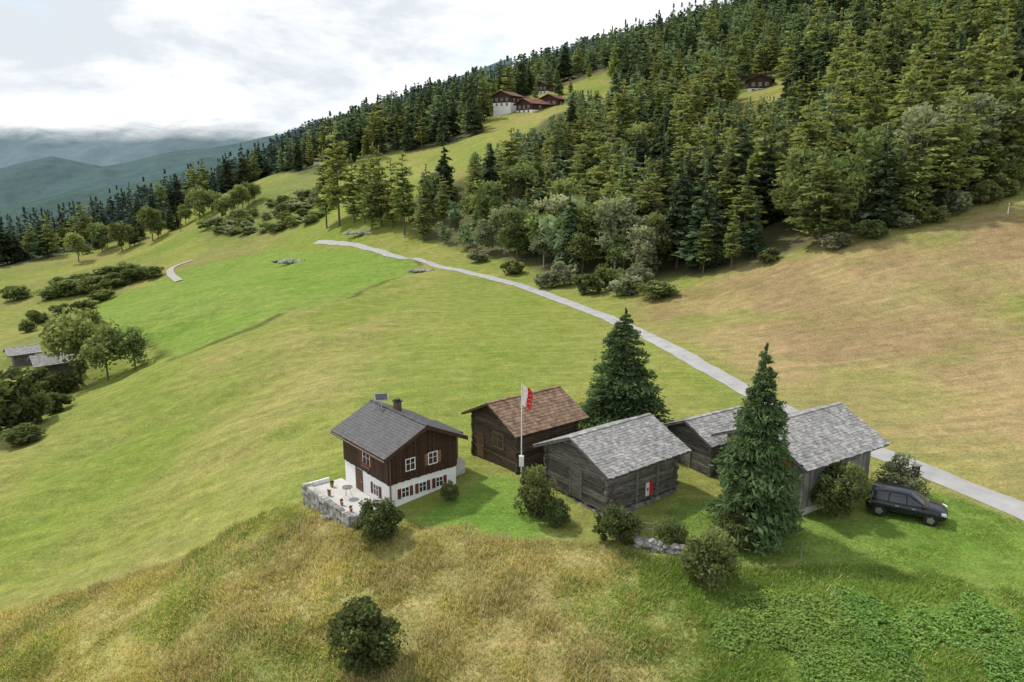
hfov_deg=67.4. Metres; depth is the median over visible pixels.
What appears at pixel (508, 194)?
larch tree
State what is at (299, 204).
shrub
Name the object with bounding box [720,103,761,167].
larch tree
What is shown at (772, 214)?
spruce tree
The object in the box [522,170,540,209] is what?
larch tree
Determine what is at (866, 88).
larch tree
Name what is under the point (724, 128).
larch tree
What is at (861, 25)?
spruce tree
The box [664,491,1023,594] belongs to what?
lawn grass
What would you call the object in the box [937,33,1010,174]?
larch tree
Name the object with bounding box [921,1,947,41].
larch tree
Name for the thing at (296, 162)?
spruce tree
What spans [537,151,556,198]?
larch tree
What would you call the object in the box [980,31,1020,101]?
larch tree
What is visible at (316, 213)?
shrub
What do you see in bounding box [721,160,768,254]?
larch tree
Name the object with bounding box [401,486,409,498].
window
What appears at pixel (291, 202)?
shrub
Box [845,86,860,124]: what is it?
spruce tree
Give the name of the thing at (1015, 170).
leafy tree
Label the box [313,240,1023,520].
road
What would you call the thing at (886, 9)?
larch tree
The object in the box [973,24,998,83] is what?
larch tree
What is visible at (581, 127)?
larch tree
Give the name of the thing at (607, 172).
larch tree
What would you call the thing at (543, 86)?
mountain house
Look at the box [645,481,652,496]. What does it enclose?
banner
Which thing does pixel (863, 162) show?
leafy tree
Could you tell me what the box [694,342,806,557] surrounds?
spruce tree
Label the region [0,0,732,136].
sky
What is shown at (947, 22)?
larch tree
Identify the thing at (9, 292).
shrub
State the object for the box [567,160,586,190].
larch tree
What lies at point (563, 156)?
spruce tree
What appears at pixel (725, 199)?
larch tree
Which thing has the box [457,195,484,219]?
leafy tree
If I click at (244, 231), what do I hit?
shrub
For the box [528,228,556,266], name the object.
leafy tree
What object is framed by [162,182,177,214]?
spruce tree
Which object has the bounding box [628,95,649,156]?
spruce tree
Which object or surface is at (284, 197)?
shrub
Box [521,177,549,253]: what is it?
spruce tree
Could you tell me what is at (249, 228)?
shrub
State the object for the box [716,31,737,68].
larch tree
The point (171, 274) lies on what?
path
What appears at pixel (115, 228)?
leafy tree
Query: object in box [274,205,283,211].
shrub
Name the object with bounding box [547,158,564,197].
spruce tree
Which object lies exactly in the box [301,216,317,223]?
shrub
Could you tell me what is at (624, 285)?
shrub
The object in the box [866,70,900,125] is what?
larch tree
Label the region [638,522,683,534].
wooden railing
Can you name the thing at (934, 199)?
spruce tree
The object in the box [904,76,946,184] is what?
larch tree
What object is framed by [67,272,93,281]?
shrub
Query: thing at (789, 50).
larch tree
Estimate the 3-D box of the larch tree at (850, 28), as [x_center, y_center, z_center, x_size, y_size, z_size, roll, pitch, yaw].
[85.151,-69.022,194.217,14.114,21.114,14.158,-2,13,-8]
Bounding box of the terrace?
[301,458,379,530]
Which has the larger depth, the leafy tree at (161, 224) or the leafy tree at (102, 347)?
the leafy tree at (161, 224)
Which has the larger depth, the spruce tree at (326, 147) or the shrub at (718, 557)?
the spruce tree at (326, 147)
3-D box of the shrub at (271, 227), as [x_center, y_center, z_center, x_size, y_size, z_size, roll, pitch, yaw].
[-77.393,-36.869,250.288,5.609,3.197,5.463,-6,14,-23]
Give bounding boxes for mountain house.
[313,154,323,164]
[490,90,524,116]
[513,98,554,111]
[532,81,556,94]
[538,94,565,105]
[562,76,576,81]
[745,74,774,91]
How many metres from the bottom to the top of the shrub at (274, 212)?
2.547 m
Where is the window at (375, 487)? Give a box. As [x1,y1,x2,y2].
[373,482,378,497]
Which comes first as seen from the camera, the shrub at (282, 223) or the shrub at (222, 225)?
the shrub at (282, 223)
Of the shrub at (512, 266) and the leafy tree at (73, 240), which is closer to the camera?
the shrub at (512, 266)
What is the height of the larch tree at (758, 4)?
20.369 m
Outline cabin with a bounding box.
[461,385,588,473]
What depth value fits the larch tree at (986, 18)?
182.18 m
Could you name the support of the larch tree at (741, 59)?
on the ground at (248, 386)
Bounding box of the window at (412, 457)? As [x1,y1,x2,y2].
[405,457,415,471]
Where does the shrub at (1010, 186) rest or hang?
on the ground at (248, 386)
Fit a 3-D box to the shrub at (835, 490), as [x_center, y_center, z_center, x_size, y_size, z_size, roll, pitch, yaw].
[19.635,8.829,46.320,3.540,3.694,3.535,2,13,7]
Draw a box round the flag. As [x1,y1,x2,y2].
[522,384,532,410]
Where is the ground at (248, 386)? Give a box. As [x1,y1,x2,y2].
[0,18,1023,681]
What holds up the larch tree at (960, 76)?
on the ground at (248, 386)
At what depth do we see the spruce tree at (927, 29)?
154.61 m
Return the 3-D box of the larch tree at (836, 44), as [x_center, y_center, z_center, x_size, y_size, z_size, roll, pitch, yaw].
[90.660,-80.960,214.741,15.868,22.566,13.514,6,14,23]
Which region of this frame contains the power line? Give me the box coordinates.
[0,212,177,267]
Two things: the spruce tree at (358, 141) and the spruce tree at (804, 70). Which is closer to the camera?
the spruce tree at (804, 70)
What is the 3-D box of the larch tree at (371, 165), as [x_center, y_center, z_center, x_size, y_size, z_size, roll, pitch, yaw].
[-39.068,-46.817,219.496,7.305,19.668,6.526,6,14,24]
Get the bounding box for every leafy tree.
[38,307,107,382]
[63,231,91,261]
[76,319,128,380]
[84,222,111,251]
[107,221,132,250]
[115,326,153,369]
[120,224,141,247]
[134,205,161,240]
[149,218,165,237]
[176,204,193,223]
[184,185,206,208]
[187,188,210,218]
[202,189,221,213]
[211,198,230,217]
[217,195,233,216]
[224,189,242,210]
[232,184,252,208]
[240,181,257,203]
[245,182,261,201]
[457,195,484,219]
[468,178,511,234]
[471,219,494,253]
[483,200,504,220]
[485,204,522,253]
[496,207,532,260]
[502,159,545,205]
[522,210,559,262]
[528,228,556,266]
[529,193,568,254]
[548,178,581,206]
[561,200,612,268]
[563,231,600,274]
[592,194,642,269]
[605,232,637,267]
[614,121,660,156]
[623,224,660,269]
[629,213,669,244]
[634,212,673,273]
[767,147,837,234]
[827,171,875,232]
[828,122,905,221]
[886,101,963,191]
[945,90,1022,189]
[982,141,1023,178]
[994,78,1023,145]
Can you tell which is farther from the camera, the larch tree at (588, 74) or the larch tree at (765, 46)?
the larch tree at (588, 74)
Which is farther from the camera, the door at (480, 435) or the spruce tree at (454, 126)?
the spruce tree at (454, 126)
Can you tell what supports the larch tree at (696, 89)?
on the ground at (248, 386)
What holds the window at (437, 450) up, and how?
in the chalet
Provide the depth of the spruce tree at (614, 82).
258.41 m
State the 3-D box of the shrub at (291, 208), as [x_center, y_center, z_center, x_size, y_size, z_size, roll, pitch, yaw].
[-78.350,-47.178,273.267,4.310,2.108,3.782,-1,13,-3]
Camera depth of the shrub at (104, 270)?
243.39 m
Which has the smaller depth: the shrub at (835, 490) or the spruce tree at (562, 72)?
the shrub at (835, 490)
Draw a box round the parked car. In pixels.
[865,481,947,526]
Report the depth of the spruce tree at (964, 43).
148.75 m
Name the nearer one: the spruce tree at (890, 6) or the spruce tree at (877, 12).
the spruce tree at (890, 6)
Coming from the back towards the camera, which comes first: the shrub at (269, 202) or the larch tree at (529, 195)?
the shrub at (269, 202)
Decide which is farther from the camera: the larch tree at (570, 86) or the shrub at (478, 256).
the larch tree at (570, 86)
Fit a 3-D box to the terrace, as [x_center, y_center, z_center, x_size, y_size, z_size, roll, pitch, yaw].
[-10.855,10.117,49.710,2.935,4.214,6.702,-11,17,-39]
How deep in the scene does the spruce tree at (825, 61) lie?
208.54 m
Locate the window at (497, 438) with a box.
[492,431,503,449]
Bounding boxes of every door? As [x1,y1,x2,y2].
[355,467,363,491]
[477,430,484,457]
[569,465,582,497]
[680,446,690,467]
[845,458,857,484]
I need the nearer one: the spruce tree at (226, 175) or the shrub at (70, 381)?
the shrub at (70, 381)
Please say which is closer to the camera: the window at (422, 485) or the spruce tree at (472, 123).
the window at (422, 485)
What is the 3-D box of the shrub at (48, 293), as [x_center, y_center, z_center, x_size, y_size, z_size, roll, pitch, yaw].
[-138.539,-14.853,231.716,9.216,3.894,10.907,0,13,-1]
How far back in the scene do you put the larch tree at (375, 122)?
313.27 m
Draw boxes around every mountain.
[0,58,511,207]
[0,129,261,167]
[0,148,266,231]
[209,27,664,178]
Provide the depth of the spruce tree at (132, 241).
310.16 m
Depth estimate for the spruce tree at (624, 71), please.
302.16 m
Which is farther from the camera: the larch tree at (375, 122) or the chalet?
the larch tree at (375, 122)
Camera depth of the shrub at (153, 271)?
229.10 m
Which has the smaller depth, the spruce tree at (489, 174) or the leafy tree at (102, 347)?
the leafy tree at (102, 347)
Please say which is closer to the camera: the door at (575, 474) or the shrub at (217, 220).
the door at (575, 474)
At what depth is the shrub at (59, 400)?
100.53 m
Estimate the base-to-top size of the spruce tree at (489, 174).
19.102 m
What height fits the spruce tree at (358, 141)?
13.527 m
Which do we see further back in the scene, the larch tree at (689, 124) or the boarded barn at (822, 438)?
the larch tree at (689, 124)
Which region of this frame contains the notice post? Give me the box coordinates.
[910,463,922,483]
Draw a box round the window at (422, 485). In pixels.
[419,480,426,492]
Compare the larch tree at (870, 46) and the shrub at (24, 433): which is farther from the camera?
the larch tree at (870, 46)
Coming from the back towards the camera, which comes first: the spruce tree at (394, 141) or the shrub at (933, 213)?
the spruce tree at (394, 141)
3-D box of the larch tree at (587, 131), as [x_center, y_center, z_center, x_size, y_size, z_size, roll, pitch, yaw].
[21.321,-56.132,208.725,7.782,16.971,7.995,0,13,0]
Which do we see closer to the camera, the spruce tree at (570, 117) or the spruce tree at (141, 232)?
the spruce tree at (570, 117)
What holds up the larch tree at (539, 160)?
on the ground at (248, 386)
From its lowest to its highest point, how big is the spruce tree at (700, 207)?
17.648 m
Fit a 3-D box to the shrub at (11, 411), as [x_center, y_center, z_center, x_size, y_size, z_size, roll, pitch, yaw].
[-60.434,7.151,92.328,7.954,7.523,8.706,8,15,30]
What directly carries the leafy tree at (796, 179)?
on the ground at (248, 386)
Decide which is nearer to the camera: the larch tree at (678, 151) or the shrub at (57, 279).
the larch tree at (678, 151)
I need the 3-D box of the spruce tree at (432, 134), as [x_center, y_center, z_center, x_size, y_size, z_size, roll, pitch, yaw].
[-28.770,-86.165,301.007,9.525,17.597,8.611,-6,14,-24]
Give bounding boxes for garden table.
[342,485,352,497]
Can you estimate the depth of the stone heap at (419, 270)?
156.55 m
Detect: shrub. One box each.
[0,285,31,299]
[0,366,51,430]
[0,422,46,447]
[15,389,53,423]
[18,319,37,332]
[21,366,64,394]
[25,309,48,323]
[30,286,63,299]
[46,276,74,285]
[47,303,74,314]
[47,391,74,415]
[49,278,86,296]
[57,371,84,392]
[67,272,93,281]
[70,299,98,310]
[74,275,110,292]
[86,288,116,300]
[92,266,118,276]
[98,272,133,288]
[112,261,139,274]
[120,266,147,280]
[141,266,164,277]
[195,219,211,228]
[206,215,222,225]
[210,226,223,232]
[218,223,228,229]
[224,228,237,235]
[225,220,239,226]
[229,208,247,215]
[229,209,244,216]
[234,227,254,233]
[239,219,252,225]
[241,215,253,222]
[244,226,258,230]
[248,208,259,215]
[255,227,267,232]
[257,221,267,227]
[259,211,271,219]
[264,198,274,206]
[266,223,283,232]
[269,209,279,215]
[272,197,285,204]
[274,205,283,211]
[275,212,288,219]
[276,221,289,229]
[277,195,289,200]
[278,202,290,210]
[281,199,300,208]
[284,215,300,225]
[287,206,297,210]
[291,189,308,196]
[294,202,312,207]
[294,209,309,214]
[297,196,306,201]
[300,202,312,208]
[300,219,315,223]
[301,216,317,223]
[304,214,318,220]
[307,196,315,203]
[308,211,324,217]
[309,190,323,196]
[322,595,407,680]
[352,497,404,544]
[439,480,459,500]
[467,248,488,262]
[500,259,524,274]
[513,464,559,517]
[532,271,559,288]
[542,497,571,528]
[545,261,577,285]
[571,272,604,294]
[592,504,644,545]
[594,263,626,290]
[606,273,644,295]
[626,262,654,283]
[632,280,681,299]
[651,516,689,545]
[677,525,741,590]
[713,510,759,548]
[756,247,780,262]
[809,461,873,516]
[819,231,853,248]
[851,219,890,239]
[871,451,930,493]
[892,212,922,227]
[915,204,951,222]
[942,189,973,214]
[969,179,1006,203]
[991,176,1020,197]
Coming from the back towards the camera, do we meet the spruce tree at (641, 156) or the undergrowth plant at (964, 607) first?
the spruce tree at (641, 156)
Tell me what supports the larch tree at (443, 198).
on the ground at (248, 386)
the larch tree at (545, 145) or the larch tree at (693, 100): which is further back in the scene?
the larch tree at (545, 145)
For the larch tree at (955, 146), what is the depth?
107.22 m
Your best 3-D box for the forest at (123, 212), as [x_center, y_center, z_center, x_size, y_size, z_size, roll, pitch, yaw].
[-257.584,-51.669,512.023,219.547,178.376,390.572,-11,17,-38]
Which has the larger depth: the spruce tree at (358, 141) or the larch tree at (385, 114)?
the larch tree at (385, 114)
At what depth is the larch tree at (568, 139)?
212.26 m
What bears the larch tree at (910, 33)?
on the ground at (248, 386)
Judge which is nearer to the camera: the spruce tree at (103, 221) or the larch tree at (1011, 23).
the larch tree at (1011, 23)
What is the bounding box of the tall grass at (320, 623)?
[0,500,1023,681]
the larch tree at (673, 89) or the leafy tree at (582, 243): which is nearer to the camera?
the leafy tree at (582, 243)
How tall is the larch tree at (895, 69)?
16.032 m
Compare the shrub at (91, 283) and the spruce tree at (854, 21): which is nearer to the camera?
the shrub at (91, 283)
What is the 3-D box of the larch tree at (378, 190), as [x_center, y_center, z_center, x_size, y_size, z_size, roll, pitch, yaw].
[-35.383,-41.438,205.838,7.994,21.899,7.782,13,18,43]
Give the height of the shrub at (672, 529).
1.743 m
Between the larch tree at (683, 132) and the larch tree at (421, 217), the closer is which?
the larch tree at (683, 132)
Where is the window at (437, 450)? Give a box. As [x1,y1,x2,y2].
[428,450,437,464]
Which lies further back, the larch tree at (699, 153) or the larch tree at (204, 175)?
the larch tree at (204, 175)
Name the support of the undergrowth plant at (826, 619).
on the ground at (248, 386)
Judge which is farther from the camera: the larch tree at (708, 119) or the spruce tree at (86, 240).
the spruce tree at (86, 240)
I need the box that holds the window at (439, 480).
[435,475,442,487]
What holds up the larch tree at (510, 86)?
on the ground at (248, 386)
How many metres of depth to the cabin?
53.82 m
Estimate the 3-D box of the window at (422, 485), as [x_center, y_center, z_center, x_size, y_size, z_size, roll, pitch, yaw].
[-5.743,9.357,49.328,0.620,0.720,0.060,-11,17,-39]
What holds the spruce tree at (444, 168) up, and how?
on the ground at (248, 386)
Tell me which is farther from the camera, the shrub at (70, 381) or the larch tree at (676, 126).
the larch tree at (676, 126)
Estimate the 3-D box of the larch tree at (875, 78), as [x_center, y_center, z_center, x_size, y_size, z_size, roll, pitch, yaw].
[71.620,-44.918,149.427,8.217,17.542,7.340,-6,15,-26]
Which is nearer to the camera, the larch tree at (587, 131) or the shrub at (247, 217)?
the larch tree at (587, 131)
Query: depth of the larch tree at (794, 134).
129.29 m
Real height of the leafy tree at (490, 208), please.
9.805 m
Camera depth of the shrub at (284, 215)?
264.52 m
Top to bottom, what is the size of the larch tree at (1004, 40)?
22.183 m
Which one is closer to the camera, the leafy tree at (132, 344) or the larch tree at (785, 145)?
the leafy tree at (132, 344)
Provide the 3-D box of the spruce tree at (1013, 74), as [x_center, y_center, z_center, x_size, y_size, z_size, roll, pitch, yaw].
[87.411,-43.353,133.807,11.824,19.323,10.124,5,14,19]
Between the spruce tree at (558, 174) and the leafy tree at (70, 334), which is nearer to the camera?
the leafy tree at (70, 334)
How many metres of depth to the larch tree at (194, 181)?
359.14 m
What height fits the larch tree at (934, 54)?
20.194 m
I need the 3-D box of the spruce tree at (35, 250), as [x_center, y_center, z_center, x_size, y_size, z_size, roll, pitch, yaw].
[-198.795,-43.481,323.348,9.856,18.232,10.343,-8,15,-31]
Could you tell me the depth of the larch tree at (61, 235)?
335.37 m
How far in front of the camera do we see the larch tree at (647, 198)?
134.83 m
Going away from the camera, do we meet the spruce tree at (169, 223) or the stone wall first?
the stone wall
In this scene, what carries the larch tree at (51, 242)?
on the ground at (248, 386)
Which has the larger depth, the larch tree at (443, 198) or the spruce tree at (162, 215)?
the spruce tree at (162, 215)
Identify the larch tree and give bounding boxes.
[19,221,35,259]
[36,213,61,256]
[55,219,67,249]
[63,215,80,242]
[70,204,92,239]
[151,179,166,213]
[178,161,206,193]
[198,160,213,189]
[248,149,261,180]
[305,135,315,167]
[310,147,339,228]
[317,120,327,153]
[318,121,354,226]
[342,153,363,223]
[352,149,372,222]
[356,163,386,229]
[361,118,377,157]
[362,142,385,195]
[364,103,387,148]
[367,144,392,225]
[374,99,389,135]
[378,158,402,227]
[389,151,418,234]
[394,108,407,143]
[404,188,415,220]
[411,190,433,240]
[414,114,428,143]
[415,164,436,222]
[434,175,452,224]
[463,154,484,195]
[475,76,492,122]
[489,76,498,102]
[495,128,526,193]
[498,163,513,201]
[500,62,516,91]
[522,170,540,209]
[529,143,545,187]
[531,84,539,97]
[533,55,544,82]
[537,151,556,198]
[542,116,571,166]
[542,128,553,158]
[551,113,577,158]
[554,68,559,83]
[567,77,573,92]
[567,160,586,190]
[568,133,605,193]
[570,106,591,148]
[570,131,604,185]
[571,38,583,75]
[571,169,602,207]
[578,103,600,150]
[579,141,630,203]
[586,64,591,76]
[589,91,602,132]
[593,120,620,162]
[595,158,621,201]
[596,124,635,186]
[597,165,625,256]
[597,168,642,246]
[602,92,615,134]
[602,139,639,204]
[604,79,638,136]
[606,41,621,76]
[620,157,669,234]
[632,76,650,121]
[634,155,652,215]
[638,159,679,217]
[643,73,666,121]
[645,52,671,93]
[650,33,663,60]
[661,99,687,153]
[662,66,680,118]
[666,119,692,178]
[666,136,689,179]
[668,111,688,152]
[669,71,693,122]
[669,93,702,145]
[670,85,692,126]
[671,49,686,93]
[676,77,702,126]
[676,121,711,180]
[683,128,714,185]
[685,74,706,126]
[693,50,718,115]
[693,216,716,273]
[696,7,719,50]
[696,108,720,163]
[696,125,752,181]
[698,136,748,249]
[699,68,722,120]
[700,48,726,96]
[701,111,722,151]
[703,113,735,164]
[713,61,728,99]
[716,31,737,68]
[720,56,739,109]
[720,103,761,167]
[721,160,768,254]
[723,212,745,269]
[734,28,753,78]
[746,9,771,49]
[747,96,770,143]
[748,109,783,205]
[749,0,763,21]
[750,101,786,165]
[751,42,763,74]
[758,22,772,74]
[762,23,782,77]
[766,119,794,187]
[768,144,799,226]
[772,30,800,80]
[774,136,821,228]
[779,81,802,122]
[782,99,824,216]
[783,100,826,171]
[783,127,859,246]
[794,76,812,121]
[795,71,828,135]
[800,9,825,66]
[809,0,829,26]
[811,8,861,78]
[811,77,855,164]
[813,32,860,103]
[816,24,866,93]
[819,56,843,102]
[826,40,872,111]
[839,64,895,137]
[842,111,867,153]
[845,72,893,204]
[846,56,877,114]
[854,20,883,88]
[862,7,880,51]
[864,63,894,106]
[865,0,886,12]
[865,27,893,93]
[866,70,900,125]
[877,0,903,30]
[881,0,904,57]
[882,65,930,192]
[885,55,926,122]
[886,47,909,93]
[886,64,923,129]
[892,46,926,104]
[894,13,922,56]
[895,114,939,214]
[897,0,922,49]
[898,35,958,110]
[903,32,955,94]
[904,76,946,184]
[907,7,952,66]
[913,0,936,39]
[917,89,986,210]
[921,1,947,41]
[923,8,958,52]
[924,57,948,111]
[934,74,956,186]
[935,0,958,40]
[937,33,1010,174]
[938,37,981,109]
[939,0,958,19]
[939,0,989,52]
[956,0,980,27]
[957,7,990,67]
[961,99,1009,182]
[962,0,1000,49]
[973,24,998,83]
[977,24,1015,111]
[980,0,1007,41]
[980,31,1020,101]
[986,68,1023,173]
[993,0,1021,35]
[994,8,1022,53]
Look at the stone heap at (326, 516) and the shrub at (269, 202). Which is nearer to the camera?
the stone heap at (326, 516)
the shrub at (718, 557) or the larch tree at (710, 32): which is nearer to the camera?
the shrub at (718, 557)
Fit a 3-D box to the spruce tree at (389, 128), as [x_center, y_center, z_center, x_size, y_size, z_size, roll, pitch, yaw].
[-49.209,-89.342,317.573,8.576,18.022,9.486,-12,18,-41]
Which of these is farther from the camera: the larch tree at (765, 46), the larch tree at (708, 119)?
the larch tree at (765, 46)
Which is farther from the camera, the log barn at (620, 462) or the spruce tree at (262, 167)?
the spruce tree at (262, 167)
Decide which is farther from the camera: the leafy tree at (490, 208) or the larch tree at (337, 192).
the larch tree at (337, 192)
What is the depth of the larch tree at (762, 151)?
131.56 m
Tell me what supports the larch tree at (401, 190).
on the ground at (248, 386)
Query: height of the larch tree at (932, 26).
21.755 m
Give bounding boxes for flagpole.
[519,381,523,475]
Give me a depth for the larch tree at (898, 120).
120.23 m
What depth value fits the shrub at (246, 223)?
268.80 m
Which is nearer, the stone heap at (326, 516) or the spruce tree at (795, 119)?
the stone heap at (326, 516)
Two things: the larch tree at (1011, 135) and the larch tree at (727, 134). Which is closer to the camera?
the larch tree at (1011, 135)
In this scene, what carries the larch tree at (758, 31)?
on the ground at (248, 386)
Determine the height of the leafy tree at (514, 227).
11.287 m
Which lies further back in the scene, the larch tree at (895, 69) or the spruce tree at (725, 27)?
the spruce tree at (725, 27)
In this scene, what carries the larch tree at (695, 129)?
on the ground at (248, 386)
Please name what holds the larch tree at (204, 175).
on the ground at (248, 386)
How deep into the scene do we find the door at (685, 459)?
54.10 m
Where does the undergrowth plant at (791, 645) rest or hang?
on the ground at (248, 386)
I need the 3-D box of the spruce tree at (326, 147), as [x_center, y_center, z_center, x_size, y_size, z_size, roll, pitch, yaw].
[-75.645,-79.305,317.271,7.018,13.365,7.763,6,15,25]
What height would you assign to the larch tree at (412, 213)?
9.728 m
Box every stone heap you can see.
[271,259,304,263]
[320,515,331,518]
[343,230,371,234]
[407,268,433,271]
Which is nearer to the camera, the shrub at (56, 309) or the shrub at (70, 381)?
the shrub at (70, 381)
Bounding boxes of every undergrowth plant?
[705,608,768,658]
[723,589,810,641]
[754,612,828,666]
[766,589,862,652]
[797,629,886,681]
[825,623,923,681]
[829,584,899,637]
[889,593,977,654]
[947,633,1023,681]
[948,589,1023,640]
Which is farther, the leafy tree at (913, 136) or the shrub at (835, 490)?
the leafy tree at (913, 136)
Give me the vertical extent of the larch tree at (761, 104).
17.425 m
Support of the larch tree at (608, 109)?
on the ground at (248, 386)
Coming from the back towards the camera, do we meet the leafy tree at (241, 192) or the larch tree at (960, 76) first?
the leafy tree at (241, 192)
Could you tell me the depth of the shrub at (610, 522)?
43.76 m
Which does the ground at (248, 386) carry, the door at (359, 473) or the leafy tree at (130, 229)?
the leafy tree at (130, 229)
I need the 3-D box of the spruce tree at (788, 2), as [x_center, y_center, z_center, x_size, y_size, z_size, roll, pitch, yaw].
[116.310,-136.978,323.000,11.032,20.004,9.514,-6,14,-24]
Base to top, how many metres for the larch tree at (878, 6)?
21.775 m
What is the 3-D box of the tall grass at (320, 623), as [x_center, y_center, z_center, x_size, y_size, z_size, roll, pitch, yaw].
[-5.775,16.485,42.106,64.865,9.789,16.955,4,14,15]
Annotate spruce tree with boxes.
[0,217,19,263]
[0,245,6,263]
[9,224,20,260]
[30,216,54,257]
[82,231,91,252]
[91,204,97,241]
[91,219,104,248]
[98,210,110,238]
[127,216,141,245]
[131,198,146,228]
[136,213,147,238]
[147,188,160,217]
[160,204,167,221]
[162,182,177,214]
[165,199,174,229]
[170,173,186,208]
[172,204,182,228]
[219,152,235,190]
[234,144,252,183]
[252,141,267,179]
[290,133,304,171]
[323,133,333,162]
[333,128,346,162]
[346,129,359,161]
[355,121,364,153]
[384,103,396,146]
[390,97,403,147]
[399,110,416,150]
[413,95,429,143]
[426,80,433,116]
[426,98,449,140]
[434,133,458,204]
[435,106,450,142]
[446,92,460,135]
[462,85,483,134]
[480,143,505,219]
[494,69,504,91]
[516,54,531,95]
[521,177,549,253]
[546,128,572,184]
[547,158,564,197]
[551,189,581,268]
[553,75,563,94]
[555,43,573,79]
[565,96,577,129]
[577,308,675,430]
[579,157,600,202]
[607,66,621,106]
[609,107,628,162]
[620,51,631,88]
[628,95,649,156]
[633,129,651,182]
[647,88,657,127]
[648,105,679,184]
[649,132,675,217]
[652,88,673,156]
[658,157,694,267]
[673,149,703,234]
[674,159,727,269]
[689,123,729,210]
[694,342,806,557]
[699,183,728,268]
[711,13,730,56]
[713,100,725,136]
[718,119,760,240]
[734,125,762,219]
[740,198,767,257]
[755,138,784,225]
[777,0,796,30]
[777,35,808,100]
[779,78,798,127]
[780,104,804,160]
[784,36,822,104]
[807,14,834,95]
[814,31,833,94]
[821,0,836,20]
[832,0,848,23]
[833,0,852,26]
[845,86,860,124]
[847,2,872,75]
[848,0,867,39]
[853,121,912,229]
[861,62,894,123]
[865,0,882,52]
[878,0,894,54]
[886,22,910,83]
[892,21,943,99]
[911,144,947,206]
[927,35,957,94]
[952,30,974,84]
[957,0,991,30]
[958,11,978,78]
[988,34,1023,94]
[1003,27,1023,75]
[1005,1,1023,55]
[1011,0,1023,42]
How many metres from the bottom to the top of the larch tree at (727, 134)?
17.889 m
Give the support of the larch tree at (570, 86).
on the ground at (248, 386)
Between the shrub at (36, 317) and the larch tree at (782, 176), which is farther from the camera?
the shrub at (36, 317)
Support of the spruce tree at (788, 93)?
on the ground at (248, 386)
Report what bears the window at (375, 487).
in the chalet
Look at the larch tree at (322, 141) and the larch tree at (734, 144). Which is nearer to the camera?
the larch tree at (734, 144)
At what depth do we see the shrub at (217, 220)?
277.66 m
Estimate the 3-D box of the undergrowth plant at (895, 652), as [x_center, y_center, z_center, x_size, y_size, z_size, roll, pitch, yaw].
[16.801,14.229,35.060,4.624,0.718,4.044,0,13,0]
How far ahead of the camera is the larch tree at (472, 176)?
200.46 m
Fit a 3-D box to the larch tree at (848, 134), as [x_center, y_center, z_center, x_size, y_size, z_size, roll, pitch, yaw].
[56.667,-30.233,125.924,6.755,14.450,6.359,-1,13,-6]
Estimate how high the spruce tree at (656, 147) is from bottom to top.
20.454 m
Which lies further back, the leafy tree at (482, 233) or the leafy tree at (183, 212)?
the leafy tree at (183, 212)
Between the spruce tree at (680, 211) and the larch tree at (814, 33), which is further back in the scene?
the larch tree at (814, 33)
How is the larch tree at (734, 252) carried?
on the ground at (248, 386)
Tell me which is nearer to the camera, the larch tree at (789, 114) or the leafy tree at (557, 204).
the leafy tree at (557, 204)
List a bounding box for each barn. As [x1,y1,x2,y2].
[3,344,41,366]
[27,352,74,374]
[533,413,691,516]
[663,406,740,477]
[711,402,889,514]
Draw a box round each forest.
[0,121,318,261]
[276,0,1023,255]
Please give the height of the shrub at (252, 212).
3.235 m
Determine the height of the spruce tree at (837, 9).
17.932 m
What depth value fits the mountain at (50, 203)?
1405.52 m
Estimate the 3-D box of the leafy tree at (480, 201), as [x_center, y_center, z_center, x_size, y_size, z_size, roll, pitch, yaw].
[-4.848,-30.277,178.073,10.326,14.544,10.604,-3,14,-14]
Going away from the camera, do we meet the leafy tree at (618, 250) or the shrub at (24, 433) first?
the shrub at (24, 433)
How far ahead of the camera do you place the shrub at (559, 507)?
45.60 m
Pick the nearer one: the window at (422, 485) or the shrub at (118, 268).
the window at (422, 485)
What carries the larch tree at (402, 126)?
on the ground at (248, 386)
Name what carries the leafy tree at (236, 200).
on the ground at (248, 386)
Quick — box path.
[166,260,192,281]
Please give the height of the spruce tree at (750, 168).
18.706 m
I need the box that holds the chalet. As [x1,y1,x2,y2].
[330,392,467,508]
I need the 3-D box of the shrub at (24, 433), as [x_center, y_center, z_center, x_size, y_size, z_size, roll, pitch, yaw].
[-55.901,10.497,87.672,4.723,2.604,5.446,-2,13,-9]
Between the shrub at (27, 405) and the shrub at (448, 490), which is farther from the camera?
the shrub at (27, 405)
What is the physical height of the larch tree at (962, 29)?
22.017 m
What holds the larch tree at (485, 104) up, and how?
on the ground at (248, 386)
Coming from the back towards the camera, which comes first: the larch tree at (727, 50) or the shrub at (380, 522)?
the larch tree at (727, 50)
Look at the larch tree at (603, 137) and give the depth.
183.48 m
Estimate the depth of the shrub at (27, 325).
183.25 m
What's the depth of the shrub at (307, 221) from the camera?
246.71 m
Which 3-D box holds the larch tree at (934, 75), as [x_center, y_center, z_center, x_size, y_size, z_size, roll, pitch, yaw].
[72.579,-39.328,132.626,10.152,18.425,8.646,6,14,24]
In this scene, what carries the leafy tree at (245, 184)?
on the ground at (248, 386)
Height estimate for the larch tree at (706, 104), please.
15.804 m
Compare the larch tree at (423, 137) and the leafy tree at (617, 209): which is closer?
the leafy tree at (617, 209)
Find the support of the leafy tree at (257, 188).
on the ground at (248, 386)

